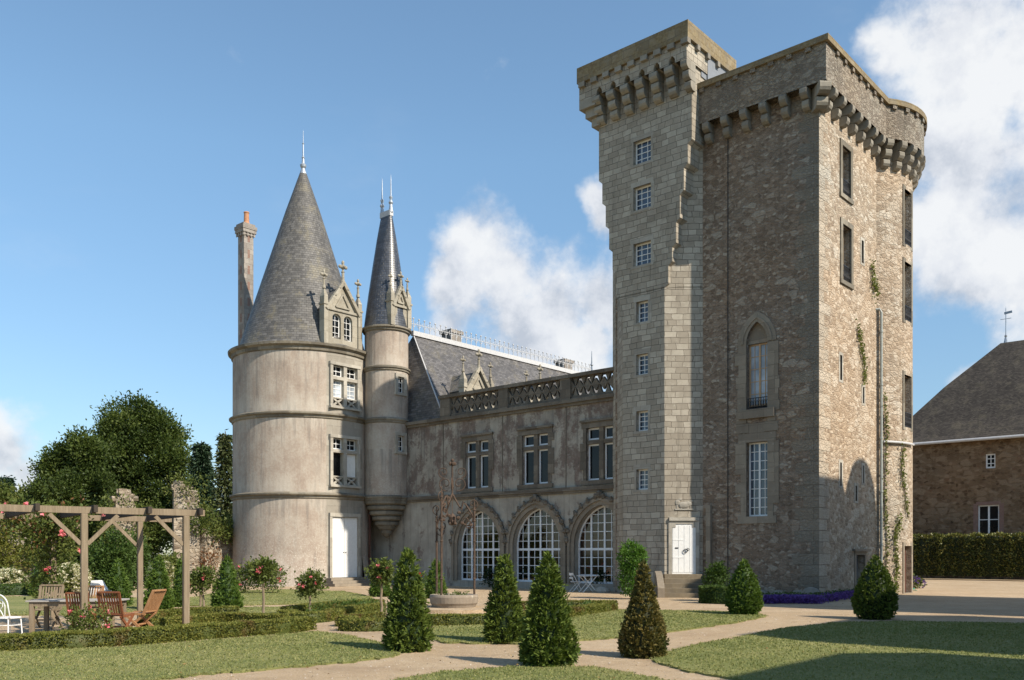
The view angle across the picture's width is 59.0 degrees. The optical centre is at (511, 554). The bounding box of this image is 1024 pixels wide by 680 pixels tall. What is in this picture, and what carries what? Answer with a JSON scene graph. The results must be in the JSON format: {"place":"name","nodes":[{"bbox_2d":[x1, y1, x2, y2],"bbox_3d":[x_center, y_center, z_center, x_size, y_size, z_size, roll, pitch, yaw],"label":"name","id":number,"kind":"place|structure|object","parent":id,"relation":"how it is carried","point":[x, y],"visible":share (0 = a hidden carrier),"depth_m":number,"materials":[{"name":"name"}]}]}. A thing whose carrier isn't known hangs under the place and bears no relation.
{"place":"outdoors","nodes":[
{"label":"outdoors","id":0,"kind":"place"},
{"bbox_2d":[0,596,164,615],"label":"lawn","id":1,"kind":"structure","parent":0,"point":[17,603],"depth_m":28.01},
{"bbox_2d":[105,558,133,605],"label":"topiary cone","id":2,"kind":"object","parent":1,"relation":"on","point":[118,580],"visible":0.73,"depth_m":28.30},
{"bbox_2d":[143,554,177,608],"bbox_3d":[-10.463,0.861,26.747,0.994,1.714,0.988,0,0,43],"label":"topiary cone","id":3,"kind":"object","parent":1,"relation":"on","point":[157,577],"visible":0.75,"depth_m":26.58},
{"bbox_2d":[0,589,1023,679],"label":"grass","id":4,"kind":"structure","parent":1,"relation":"on","point":[590,616],"depth_m":15.26,"materials":[{"name":"plant"}]},
{"bbox_2d":[0,632,399,679],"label":"lawn","id":5,"kind":"structure","parent":0,"point":[117,675],"depth_m":13.78,"materials":[{"name":"plant"}]},
{"bbox_2d":[239,607,279,612],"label":"lawn","id":6,"kind":"structure","parent":0,"point":[250,611],"depth_m":26.49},
{"bbox_2d":[181,564,220,606],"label":"standard rose","id":7,"kind":"object","parent":6,"relation":"on","point":[199,580],"visible":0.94,"depth_m":24.18,"materials":[{"name":"green plant"}]},
{"bbox_2d":[210,554,243,607],"bbox_3d":[-8.563,0.855,27.144,1.051,1.767,1.024,0,0,-41],"label":"topiary cone","id":8,"kind":"object","parent":6,"relation":"on","point":[227,592],"visible":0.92,"depth_m":26.95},
{"bbox_2d":[246,554,280,612],"bbox_3d":[-6.031,0.845,21.893,0.924,1.714,0.925,0,0,0],"label":"standard rose","id":9,"kind":"object","parent":6,"relation":"on","point":[262,567],"visible":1,"depth_m":21.75,"materials":[{"name":"green plant"}]},
{"bbox_2d":[190,589,367,605],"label":"lawn","id":10,"kind":"structure","parent":0,"point":[273,602],"depth_m":33.07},
{"bbox_2d":[234,557,290,592],"bbox_3d":[-10.700,0.971,37.837,2.866,1.711,1.618,0,0,0],"label":"rose bush","id":11,"kind":"object","parent":10,"relation":"on","point":[244,569],"visible":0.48,"depth_m":37.71,"materials":[{"name":"green plant"}]},
{"bbox_2d":[0,575,1023,679],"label":"gravel court","id":12,"kind":"object","parent":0,"point":[973,597],"depth_m":21.53,"materials":[{"name":"gravel"}]},
{"bbox_2d":[0,594,22,633],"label":"metal chair","id":13,"kind":"object","parent":12,"relation":"on","point":[8,624],"visible":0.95,"depth_m":17.11,"materials":[{"name":"white paint"}]},
{"bbox_2d":[0,479,26,531],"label":"bushy tree","id":14,"kind":"object","parent":12,"relation":"on","point":[5,495],"visible":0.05,"depth_m":69.74,"materials":[{"name":"green plant"}]},
{"bbox_2d":[0,563,29,583],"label":"flowering shrub","id":15,"kind":"object","parent":12,"relation":"on","point":[10,575],"visible":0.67,"depth_m":38.22,"materials":[{"name":"white plant"}]},
{"bbox_2d":[0,583,29,595],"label":"back hedge","id":16,"kind":"object","parent":12,"relation":"on","point":[6,589],"visible":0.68,"depth_m":36.23,"materials":[{"name":"green plant"}]},
{"bbox_2d":[0,525,46,581],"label":"ruined wall","id":17,"kind":"structure","parent":12,"relation":"on","point":[24,570],"depth_m":44.74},
{"bbox_2d":[0,519,72,572],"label":"ivy","id":18,"kind":"object","parent":17,"relation":"attached to","point":[3,546],"visible":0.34,"depth_m":43.86,"materials":[{"name":"plant"}]},
{"bbox_2d":[29,584,64,628],"bbox_3d":[-10.356,1.176,20.146,0.570,0.987,0.684,0,0,-8],"label":"garden chair","id":19,"kind":"object","parent":12,"relation":"on","point":[54,609],"visible":0.83,"depth_m":20.35,"materials":[{"name":"brown wood"}]},
{"bbox_2d":[0,489,105,624],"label":"climbing rose","id":20,"kind":"object","parent":12,"relation":"on","point":[41,525],"visible":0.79,"depth_m":20.91,"materials":[{"name":"green plant"}]},
{"bbox_2d":[30,520,79,591],"bbox_3d":[-20.007,-0.132,39.934,2.174,4.080,2.371,0,0,-41],"label":"tall shrub","id":21,"kind":"object","parent":12,"relation":"on","point":[69,554],"visible":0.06,"depth_m":39.77,"materials":[{"name":"green plant"}]},
{"bbox_2d":[15,418,125,560],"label":"oak tree","id":22,"kind":"object","parent":12,"relation":"on","point":[70,468],"visible":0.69,"depth_m":64.94,"materials":[{"name":"green plant"}]},
{"bbox_2d":[49,557,94,592],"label":"flowering shrub","id":23,"kind":"object","parent":12,"relation":"on","point":[72,584],"visible":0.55,"depth_m":38.16,"materials":[{"name":"white plant"}]},
{"bbox_2d":[59,602,94,630],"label":"rose bush","id":24,"kind":"object","parent":12,"relation":"on","point":[71,620],"visible":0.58,"depth_m":17.05,"materials":[{"name":"green plant"}]},
{"bbox_2d":[25,598,129,632],"bbox_3d":[-9.100,1.300,19.002,1.800,0.700,0.844,0,0,-4],"label":"garden table","id":25,"kind":"object","parent":12,"relation":"on","point":[46,603],"visible":0.68,"depth_m":18.62,"materials":[{"name":"grey wood"}]},
{"bbox_2d":[65,592,95,628],"bbox_3d":[-8.672,1.211,18.246,0.432,0.917,0.701,0,0,-8],"label":"garden chair","id":26,"kind":"object","parent":12,"relation":"on","point":[67,594],"visible":0.23,"depth_m":17.97,"materials":[{"name":"brown wood"}]},
{"bbox_2d":[67,604,104,630],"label":"rose bush","id":27,"kind":"object","parent":12,"relation":"on","point":[89,613],"visible":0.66,"depth_m":17.08,"materials":[{"name":"green plant"}]},
{"bbox_2d":[79,601,114,629],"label":"rose bush","id":28,"kind":"object","parent":12,"relation":"on","point":[100,620],"visible":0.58,"depth_m":17.13,"materials":[{"name":"green plant"}]},
{"bbox_2d":[0,503,204,629],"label":"pergola","id":29,"kind":"object","parent":12,"relation":"on","point":[150,514],"visible":0.79,"depth_m":18.87,"materials":[{"name":"brown wood"}]},
{"bbox_2d":[88,527,136,590],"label":"tall shrub","id":30,"kind":"object","parent":12,"relation":"on","point":[119,547],"visible":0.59,"depth_m":40.71,"materials":[{"name":"green plant"}]},
{"bbox_2d":[96,591,134,628],"bbox_3d":[-7.934,1.201,18.151,0.480,0.937,0.689,0,0,5],"label":"garden chair","id":31,"kind":"object","parent":12,"relation":"on","point":[120,613],"visible":0.69,"depth_m":17.91,"materials":[{"name":"brown wood"}]},
{"bbox_2d":[109,488,137,583],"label":"ruined pillar","id":32,"kind":"structure","parent":12,"relation":"on","point":[129,499],"depth_m":46.82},
{"bbox_2d":[94,493,156,547],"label":"ivy","id":33,"kind":"object","parent":32,"relation":"attached to","point":[112,505],"visible":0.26,"depth_m":46.36,"materials":[{"name":"green plant"}]},
{"bbox_2d":[126,529,156,588],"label":"tall shrub","id":34,"kind":"object","parent":12,"relation":"on","point":[146,556],"visible":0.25,"depth_m":42.90,"materials":[{"name":"green plant"}]},
{"bbox_2d":[89,388,197,561],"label":"oak tree","id":35,"kind":"object","parent":12,"relation":"on","point":[137,470],"visible":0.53,"depth_m":72.56,"materials":[{"name":"green plant"}]},
{"bbox_2d":[124,589,166,626],"bbox_3d":[-7.694,1.201,18.888,0.766,0.937,0.502,0,0,8],"label":"garden chair","id":36,"kind":"object","parent":12,"relation":"on","point":[153,603],"visible":0.86,"depth_m":18.84,"materials":[{"name":"brown wood"}]},
{"bbox_2d":[0,616,316,650],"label":"box hedge","id":37,"kind":"object","parent":12,"relation":"on","point":[108,637],"visible":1,"depth_m":16.64,"materials":[{"name":"green plant"}]},
{"bbox_2d":[164,559,177,588],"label":"flowering shrub","id":38,"kind":"object","parent":12,"relation":"on","point":[169,567],"visible":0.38,"depth_m":38.36,"materials":[{"name":"white plant"}]},
{"bbox_2d":[171,558,181,606],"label":"topiary cone","id":39,"kind":"object","parent":12,"relation":"on","point":[176,587],"visible":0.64,"depth_m":28.21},
{"bbox_2d":[171,481,199,573],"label":"ruined pillar","id":40,"kind":"structure","parent":12,"relation":"on","point":[194,542],"depth_m":46.71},
{"bbox_2d":[159,469,217,510],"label":"ivy","id":41,"kind":"object","parent":40,"relation":"on","point":[186,481],"visible":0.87,"depth_m":46.76,"materials":[{"name":"green plant"}]},
{"bbox_2d":[141,605,239,617],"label":"box hedge","id":42,"kind":"object","parent":12,"relation":"on","point":[194,610],"visible":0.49,"depth_m":22.72,"materials":[{"name":"green plant"}]},
{"bbox_2d":[186,441,220,528],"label":"conifer","id":43,"kind":"object","parent":12,"relation":"on","point":[201,458],"visible":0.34,"depth_m":69.56,"materials":[{"name":"green plant"}]},
{"bbox_2d":[137,611,288,626],"bbox_3d":[-6.674,1.520,20.293,2.059,0.340,2.942,0,0,21],"label":"box hedge","id":44,"kind":"object","parent":12,"relation":"on","point":[223,616],"visible":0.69,"depth_m":21.00,"materials":[{"name":"green plant"}]},
{"bbox_2d":[200,528,232,585],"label":"ruined wall","id":45,"kind":"structure","parent":12,"relation":"on","point":[225,549],"depth_m":47.92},
{"bbox_2d":[180,503,233,544],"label":"ivy","id":46,"kind":"object","parent":45,"relation":"attached to","point":[205,524],"visible":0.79,"depth_m":47.28,"materials":[{"name":"green plant"}]},
{"bbox_2d":[190,541,224,580],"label":"ivy","id":47,"kind":"object","parent":45,"relation":"attached to","point":[207,554],"visible":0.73,"depth_m":47.13,"materials":[{"name":"green plant"}]},
{"bbox_2d":[207,429,232,527],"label":"conifer","id":48,"kind":"object","parent":12,"relation":"on","point":[224,477],"visible":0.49,"depth_m":63.66,"materials":[{"name":"green plant"}]},
{"bbox_2d":[228,137,371,586],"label":"round tower","id":49,"kind":"structure","parent":12,"relation":"on","point":[297,355],"depth_m":46.95,"materials":[{"name":"stone"}]},
{"bbox_2d":[234,211,256,344],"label":"chimney","id":50,"kind":"object","parent":49,"relation":"on","point":[245,231],"visible":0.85,"depth_m":53.77,"materials":[{"name":"stone"}]},
{"bbox_2d":[362,180,412,570],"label":"corbelled turret","id":51,"kind":"object","parent":49,"relation":"attached to","point":[386,330],"visible":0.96,"depth_m":48.35,"materials":[{"name":"stone"}]},
{"bbox_2d":[276,603,385,622],"bbox_3d":[-4.362,1.520,23.581,1.628,0.338,4.404,0,0,32],"label":"box hedge","id":52,"kind":"object","parent":12,"relation":"on","point":[330,614],"visible":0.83,"depth_m":22.57,"materials":[{"name":"green plant"}]},
{"bbox_2d":[278,599,384,611],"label":"box hedge","id":53,"kind":"object","parent":12,"relation":"on","point":[301,607],"visible":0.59,"depth_m":26.05,"materials":[{"name":"green plant"}]},
{"bbox_2d":[334,611,385,626],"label":"box hedge","id":54,"kind":"object","parent":12,"relation":"on","point":[375,614],"visible":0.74,"depth_m":21.55,"materials":[{"name":"green plant"}]},
{"bbox_2d":[364,556,396,611],"bbox_3d":[-3.329,0.846,23.015,0.922,1.715,0.857,0,0,0],"label":"standard rose","id":55,"kind":"object","parent":12,"relation":"on","point":[381,571],"visible":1,"depth_m":22.90,"materials":[{"name":"green plant"}]},
{"bbox_2d":[368,581,392,596],"bbox_3d":[-5.100,0.985,35.244,1.086,1.544,1.025,0,0,13],"label":"topiary ball","id":56,"kind":"object","parent":12,"relation":"on","point":[373,590],"visible":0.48,"depth_m":34.94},
{"bbox_2d":[380,546,436,652],"bbox_3d":[-1.779,0.796,15.399,0.988,1.877,1.049,0,0,25],"label":"topiary cone","id":57,"kind":"object","parent":12,"relation":"on","point":[407,622],"visible":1,"depth_m":15.22,"materials":[{"name":"plant"}]},
{"bbox_2d":[336,609,525,631],"bbox_3d":[-1.029,1.522,21.118,6.448,0.341,1.177,0,0,-38],"label":"box hedge","id":58,"kind":"object","parent":12,"relation":"on","point":[355,624],"visible":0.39,"depth_m":19.70,"materials":[{"name":"green plant"}]},
{"bbox_2d":[424,558,446,597],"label":"topiary cone","id":59,"kind":"object","parent":12,"relation":"on","point":[430,585],"visible":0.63,"depth_m":33.69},
{"bbox_2d":[425,459,486,612],"bbox_3d":[-1.713,-0.575,26.702,3.000,4.490,3.000,0,0,0],"label":"well","id":60,"kind":"object","parent":12,"relation":"on","point":[449,603],"visible":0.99,"depth_m":26.34,"materials":[{"name":"stone"}]},
{"bbox_2d":[346,367,613,590],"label":"castle wing","id":61,"kind":"structure","parent":12,"relation":"on","point":[538,478],"depth_m":44.12,"materials":[{"name":"stone"}]},
{"bbox_2d":[468,456,475,487],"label":"window","id":62,"kind":"structure","parent":61,"relation":"in","point":[471,460],"depth_m":46.00,"materials":[{"name":"glass"}]},
{"bbox_2d":[468,519,481,576],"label":"curtain","id":63,"kind":"object","parent":61,"relation":"hanging from","point":[479,547],"visible":0.4,"depth_m":46.45,"materials":[{"name":"fabric"}]},
{"bbox_2d":[462,511,499,580],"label":"arched window","id":64,"kind":"structure","parent":61,"relation":"in","point":[477,518],"depth_m":45.82,"materials":[{"name":"white paint"}]},
{"bbox_2d":[481,455,488,487],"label":"window","id":65,"kind":"structure","parent":61,"relation":"in","point":[484,458],"depth_m":45.44,"materials":[{"name":"glass"}]},
{"bbox_2d":[525,450,533,484],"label":"window","id":66,"kind":"structure","parent":61,"relation":"in","point":[529,455],"depth_m":43.47,"materials":[{"name":"glass"}]},
{"bbox_2d":[517,509,559,581],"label":"arched window","id":67,"kind":"structure","parent":61,"relation":"in","point":[523,549],"depth_m":43.44,"materials":[{"name":"white paint"}]},
{"bbox_2d":[539,449,547,483],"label":"window","id":68,"kind":"structure","parent":61,"relation":"in","point":[543,454],"depth_m":42.91,"materials":[{"name":"glass"}]},
{"bbox_2d":[589,444,598,479],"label":"window","id":69,"kind":"structure","parent":61,"relation":"in","point":[594,448],"depth_m":40.92,"materials":[{"name":"glass"}]},
{"bbox_2d":[578,506,612,583],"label":"arched window","id":70,"kind":"structure","parent":61,"relation":"in","point":[590,516],"depth_m":41.11,"materials":[{"name":"white paint"}]},
{"bbox_2d":[605,442,612,478],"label":"window","id":71,"kind":"structure","parent":61,"relation":"in","point":[608,446],"depth_m":40.37,"materials":[{"name":"glass"}]},
{"bbox_2d":[408,318,597,578],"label":"slate roofed wing","id":72,"kind":"structure","parent":12,"relation":"on","point":[448,362],"depth_m":50.53,"materials":[{"name":"stone"}]},
{"bbox_2d":[15,598,1017,679],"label":"pebbles","id":73,"kind":"object","parent":12,"relation":"on","point":[581,656],"visible":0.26,"depth_m":14.38,"materials":[{"name":"stone"}]},
{"bbox_2d":[517,550,581,666],"bbox_3d":[0.528,0.838,13.395,0.980,1.823,0.997,0,0,-8],"label":"topiary cone","id":74,"kind":"object","parent":12,"relation":"on","point":[549,632],"visible":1,"depth_m":13.15,"materials":[{"name":"plant"}]},
{"bbox_2d":[521,599,618,609],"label":"box hedge","id":75,"kind":"object","parent":12,"relation":"on","point":[574,602],"visible":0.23,"depth_m":27.40,"materials":[{"name":"green plant"}]},
{"bbox_2d":[569,601,617,616],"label":"box hedge","id":76,"kind":"object","parent":12,"relation":"on","point":[584,609],"visible":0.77,"depth_m":24.71,"materials":[{"name":"green plant"}]},
{"bbox_2d":[614,538,650,596],"bbox_3d":[4.434,0.572,33.207,1.291,2.372,1.254,0,0,32],"label":"rounded shrub","id":77,"kind":"object","parent":12,"relation":"on","point":[634,553],"visible":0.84,"depth_m":32.99,"materials":[{"name":"green plant"}]},
{"bbox_2d":[616,560,669,658],"bbox_3d":[2.106,0.895,14.541,0.856,1.654,0.855,0,0,3],"label":"topiary cone","id":78,"kind":"object","parent":12,"relation":"on","point":[643,632],"visible":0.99,"depth_m":14.37,"materials":[{"name":"plant"}]},
{"bbox_2d":[577,19,735,597],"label":"stair tower","id":79,"kind":"structure","parent":12,"relation":"on","point":[639,104],"depth_m":36.35,"materials":[{"name":"stone"}]},
{"bbox_2d":[636,139,650,163],"bbox_3d":[5.444,-16.450,37.054,0.840,0.960,0.050,0,0,41],"label":"window","id":80,"kind":"structure","parent":79,"relation":"in","point":[643,149],"depth_m":37.10,"materials":[{"name":"glass"}]},
{"bbox_2d":[636,185,650,209],"bbox_3d":[5.444,-14.570,37.054,0.840,0.960,0.050,0,0,41],"label":"window","id":81,"kind":"structure","parent":79,"relation":"in","point":[643,195],"depth_m":37.10,"materials":[{"name":"glass"}]},
{"bbox_2d":[636,242,650,265],"bbox_3d":[5.444,-12.270,37.054,0.840,0.920,0.050,0,0,41],"label":"window","id":82,"kind":"structure","parent":79,"relation":"in","point":[643,251],"depth_m":37.10,"materials":[{"name":"glass"}]},
{"bbox_2d":[639,301,647,321],"bbox_3d":[5.444,-9.900,37.054,0.560,0.860,0.050,0,0,41],"label":"window","id":83,"kind":"structure","parent":79,"relation":"in","point":[643,307],"depth_m":37.10,"materials":[{"name":"glass"}]},
{"bbox_2d":[639,354,647,374],"bbox_3d":[5.444,-7.750,37.054,0.560,0.840,0.050,0,0,41],"label":"window","id":84,"kind":"structure","parent":79,"relation":"in","point":[643,359],"depth_m":37.10,"materials":[{"name":"glass"}]},
{"bbox_2d":[639,411,647,430],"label":"window","id":85,"kind":"structure","parent":79,"relation":"in","point":[643,416],"depth_m":37.10,"materials":[{"name":"white paint"}]},
{"bbox_2d":[639,469,647,489],"bbox_3d":[5.444,-3.050,37.054,0.560,0.840,0.050,0,0,41],"label":"window","id":86,"kind":"structure","parent":79,"relation":"in","point":[643,474],"depth_m":37.10,"materials":[{"name":"white paint"}]},
{"bbox_2d":[672,524,695,573],"bbox_3d":[6.870,-0.210,36.133,0.940,2.000,0.117,0,0,2],"label":"door","id":87,"kind":"structure","parent":79,"relation":"in","point":[683,535],"depth_m":36.14,"materials":[{"name":"white paint"}]},
{"bbox_2d":[698,584,727,603],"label":"step hedge","id":88,"kind":"object","parent":12,"relation":"on","point":[711,594],"visible":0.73,"depth_m":30.04,"materials":[{"name":"green plant"}]},
{"bbox_2d":[700,560,732,584],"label":"round bush","id":89,"kind":"object","parent":12,"relation":"on","point":[716,574],"visible":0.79,"depth_m":31.55,"materials":[{"name":"green plant"}]},
{"bbox_2d":[616,33,926,594],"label":"stone keep","id":90,"kind":"structure","parent":12,"relation":"on","point":[814,159],"depth_m":34.89,"materials":[{"name":"brown stone"}]},
{"bbox_2d":[749,442,766,515],"bbox_3d":[9.537,-2.875,34.795,0.870,2.850,0.054,0,0,41],"label":"window","id":91,"kind":"structure","parent":90,"relation":"in","point":[757,451],"depth_m":34.84,"materials":[{"name":"glass"}]},
{"bbox_2d":[749,343,766,406],"bbox_3d":[9.550,-6.900,34.810,0.870,2.400,0.054,0,0,41],"label":"window","id":92,"kind":"structure","parent":90,"relation":"in","point":[757,352],"depth_m":34.86,"materials":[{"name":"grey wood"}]},
{"bbox_2d":[855,318,869,387],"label":"creeper","id":93,"kind":"object","parent":90,"relation":"attached to","point":[862,350],"visible":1,"depth_m":35.98,"materials":[{"name":"green plant"}]},
{"bbox_2d":[882,392,890,570],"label":"creeper","id":94,"kind":"object","parent":90,"relation":"attached to","point":[886,470],"visible":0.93,"depth_m":37.35,"materials":[{"name":"green plant"}]},
{"bbox_2d":[892,513,903,592],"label":"creeper","id":95,"kind":"object","parent":90,"relation":"attached to","point":[896,555],"visible":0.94,"depth_m":37.52,"materials":[{"name":"green plant"}]},
{"bbox_2d":[900,439,910,521],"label":"creeper","id":96,"kind":"object","parent":90,"relation":"attached to","point":[903,473],"visible":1,"depth_m":37.80,"materials":[{"name":"green plant"}]},
{"bbox_2d":[758,594,830,603],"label":"purple flowers","id":97,"kind":"object","parent":12,"relation":"on","point":[789,598],"visible":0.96,"depth_m":30.09,"materials":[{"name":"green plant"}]},
{"bbox_2d":[761,588,854,600],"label":"border foliage","id":98,"kind":"object","parent":12,"relation":"on","point":[826,592],"visible":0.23,"depth_m":31.42,"materials":[{"name":"green plant"}]},
{"bbox_2d":[821,589,853,601],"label":"purple flowers","id":99,"kind":"object","parent":12,"relation":"on","point":[837,596],"visible":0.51,"depth_m":32.10,"materials":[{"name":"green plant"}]},
{"bbox_2d":[850,554,898,619],"bbox_3d":[9.243,0.861,23.014,1.189,1.750,1.232,0,0,-4],"label":"topiary cone","id":100,"kind":"object","parent":12,"relation":"on","point":[874,596],"visible":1,"depth_m":22.73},
{"bbox_2d":[913,310,1023,579],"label":"stone outbuilding","id":101,"kind":"structure","parent":12,"relation":"on","point":[968,451],"depth_m":61.62,"materials":[{"name":"brown stone"}]},
{"bbox_2d":[978,505,998,536],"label":"window","id":102,"kind":"structure","parent":101,"relation":"in","point":[988,515],"depth_m":60.31,"materials":[{"name":"glass"}]},
{"bbox_2d":[913,531,1023,577],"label":"laurel hedge","id":103,"kind":"object","parent":12,"relation":"on","point":[973,554],"visible":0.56,"depth_m":57.31,"materials":[{"name":"green plant"}]},
{"label":"rose bed","id":104,"kind":"structure","parent":12,"relation":"on","visible":0},
{"bbox_2d":[290,567,328,610],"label":"standard rose","id":105,"kind":"object","parent":104,"relation":"on","point":[309,585],"visible":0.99,"depth_m":24.20,"materials":[{"name":"green plant"}]},
{"bbox_2d":[0,0,1023,554],"label":"sky","id":106,"kind":"structure","parent":0,"point":[136,136],"materials":[{"name":"blue"}]},
{"bbox_2d":[398,666,658,679],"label":"lawn","id":107,"kind":"structure","parent":0,"point":[524,675],"depth_m":12.08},
{"bbox_2d":[432,609,763,644],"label":"lawn","id":108,"kind":"structure","parent":0,"point":[580,639],"depth_m":19.99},
{"bbox_2d":[480,553,524,644],"bbox_3d":[-0.145,0.858,16.864,0.943,1.770,0.928,0,0,-4],"label":"topiary cone","id":109,"kind":"object","parent":108,"relation":"on","point":[503,615],"visible":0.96,"depth_m":16.66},
{"bbox_2d":[724,558,763,614],"bbox_3d":[6.308,0.903,24.567,1.091,1.636,1.084,0,0,8],"label":"topiary cone","id":110,"kind":"object","parent":108,"relation":"on","point":[743,593],"visible":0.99,"depth_m":24.29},
{"bbox_2d":[591,568,612,583],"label":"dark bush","id":111,"kind":"object","parent":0,"point":[600,573],"visible":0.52,"depth_m":40.74,"materials":[{"name":"green plant"}]},
{"bbox_2d":[653,621,1023,679],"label":"lawn","id":112,"kind":"structure","parent":0,"point":[818,676],"depth_m":14.05,"materials":[{"name":"plant"}]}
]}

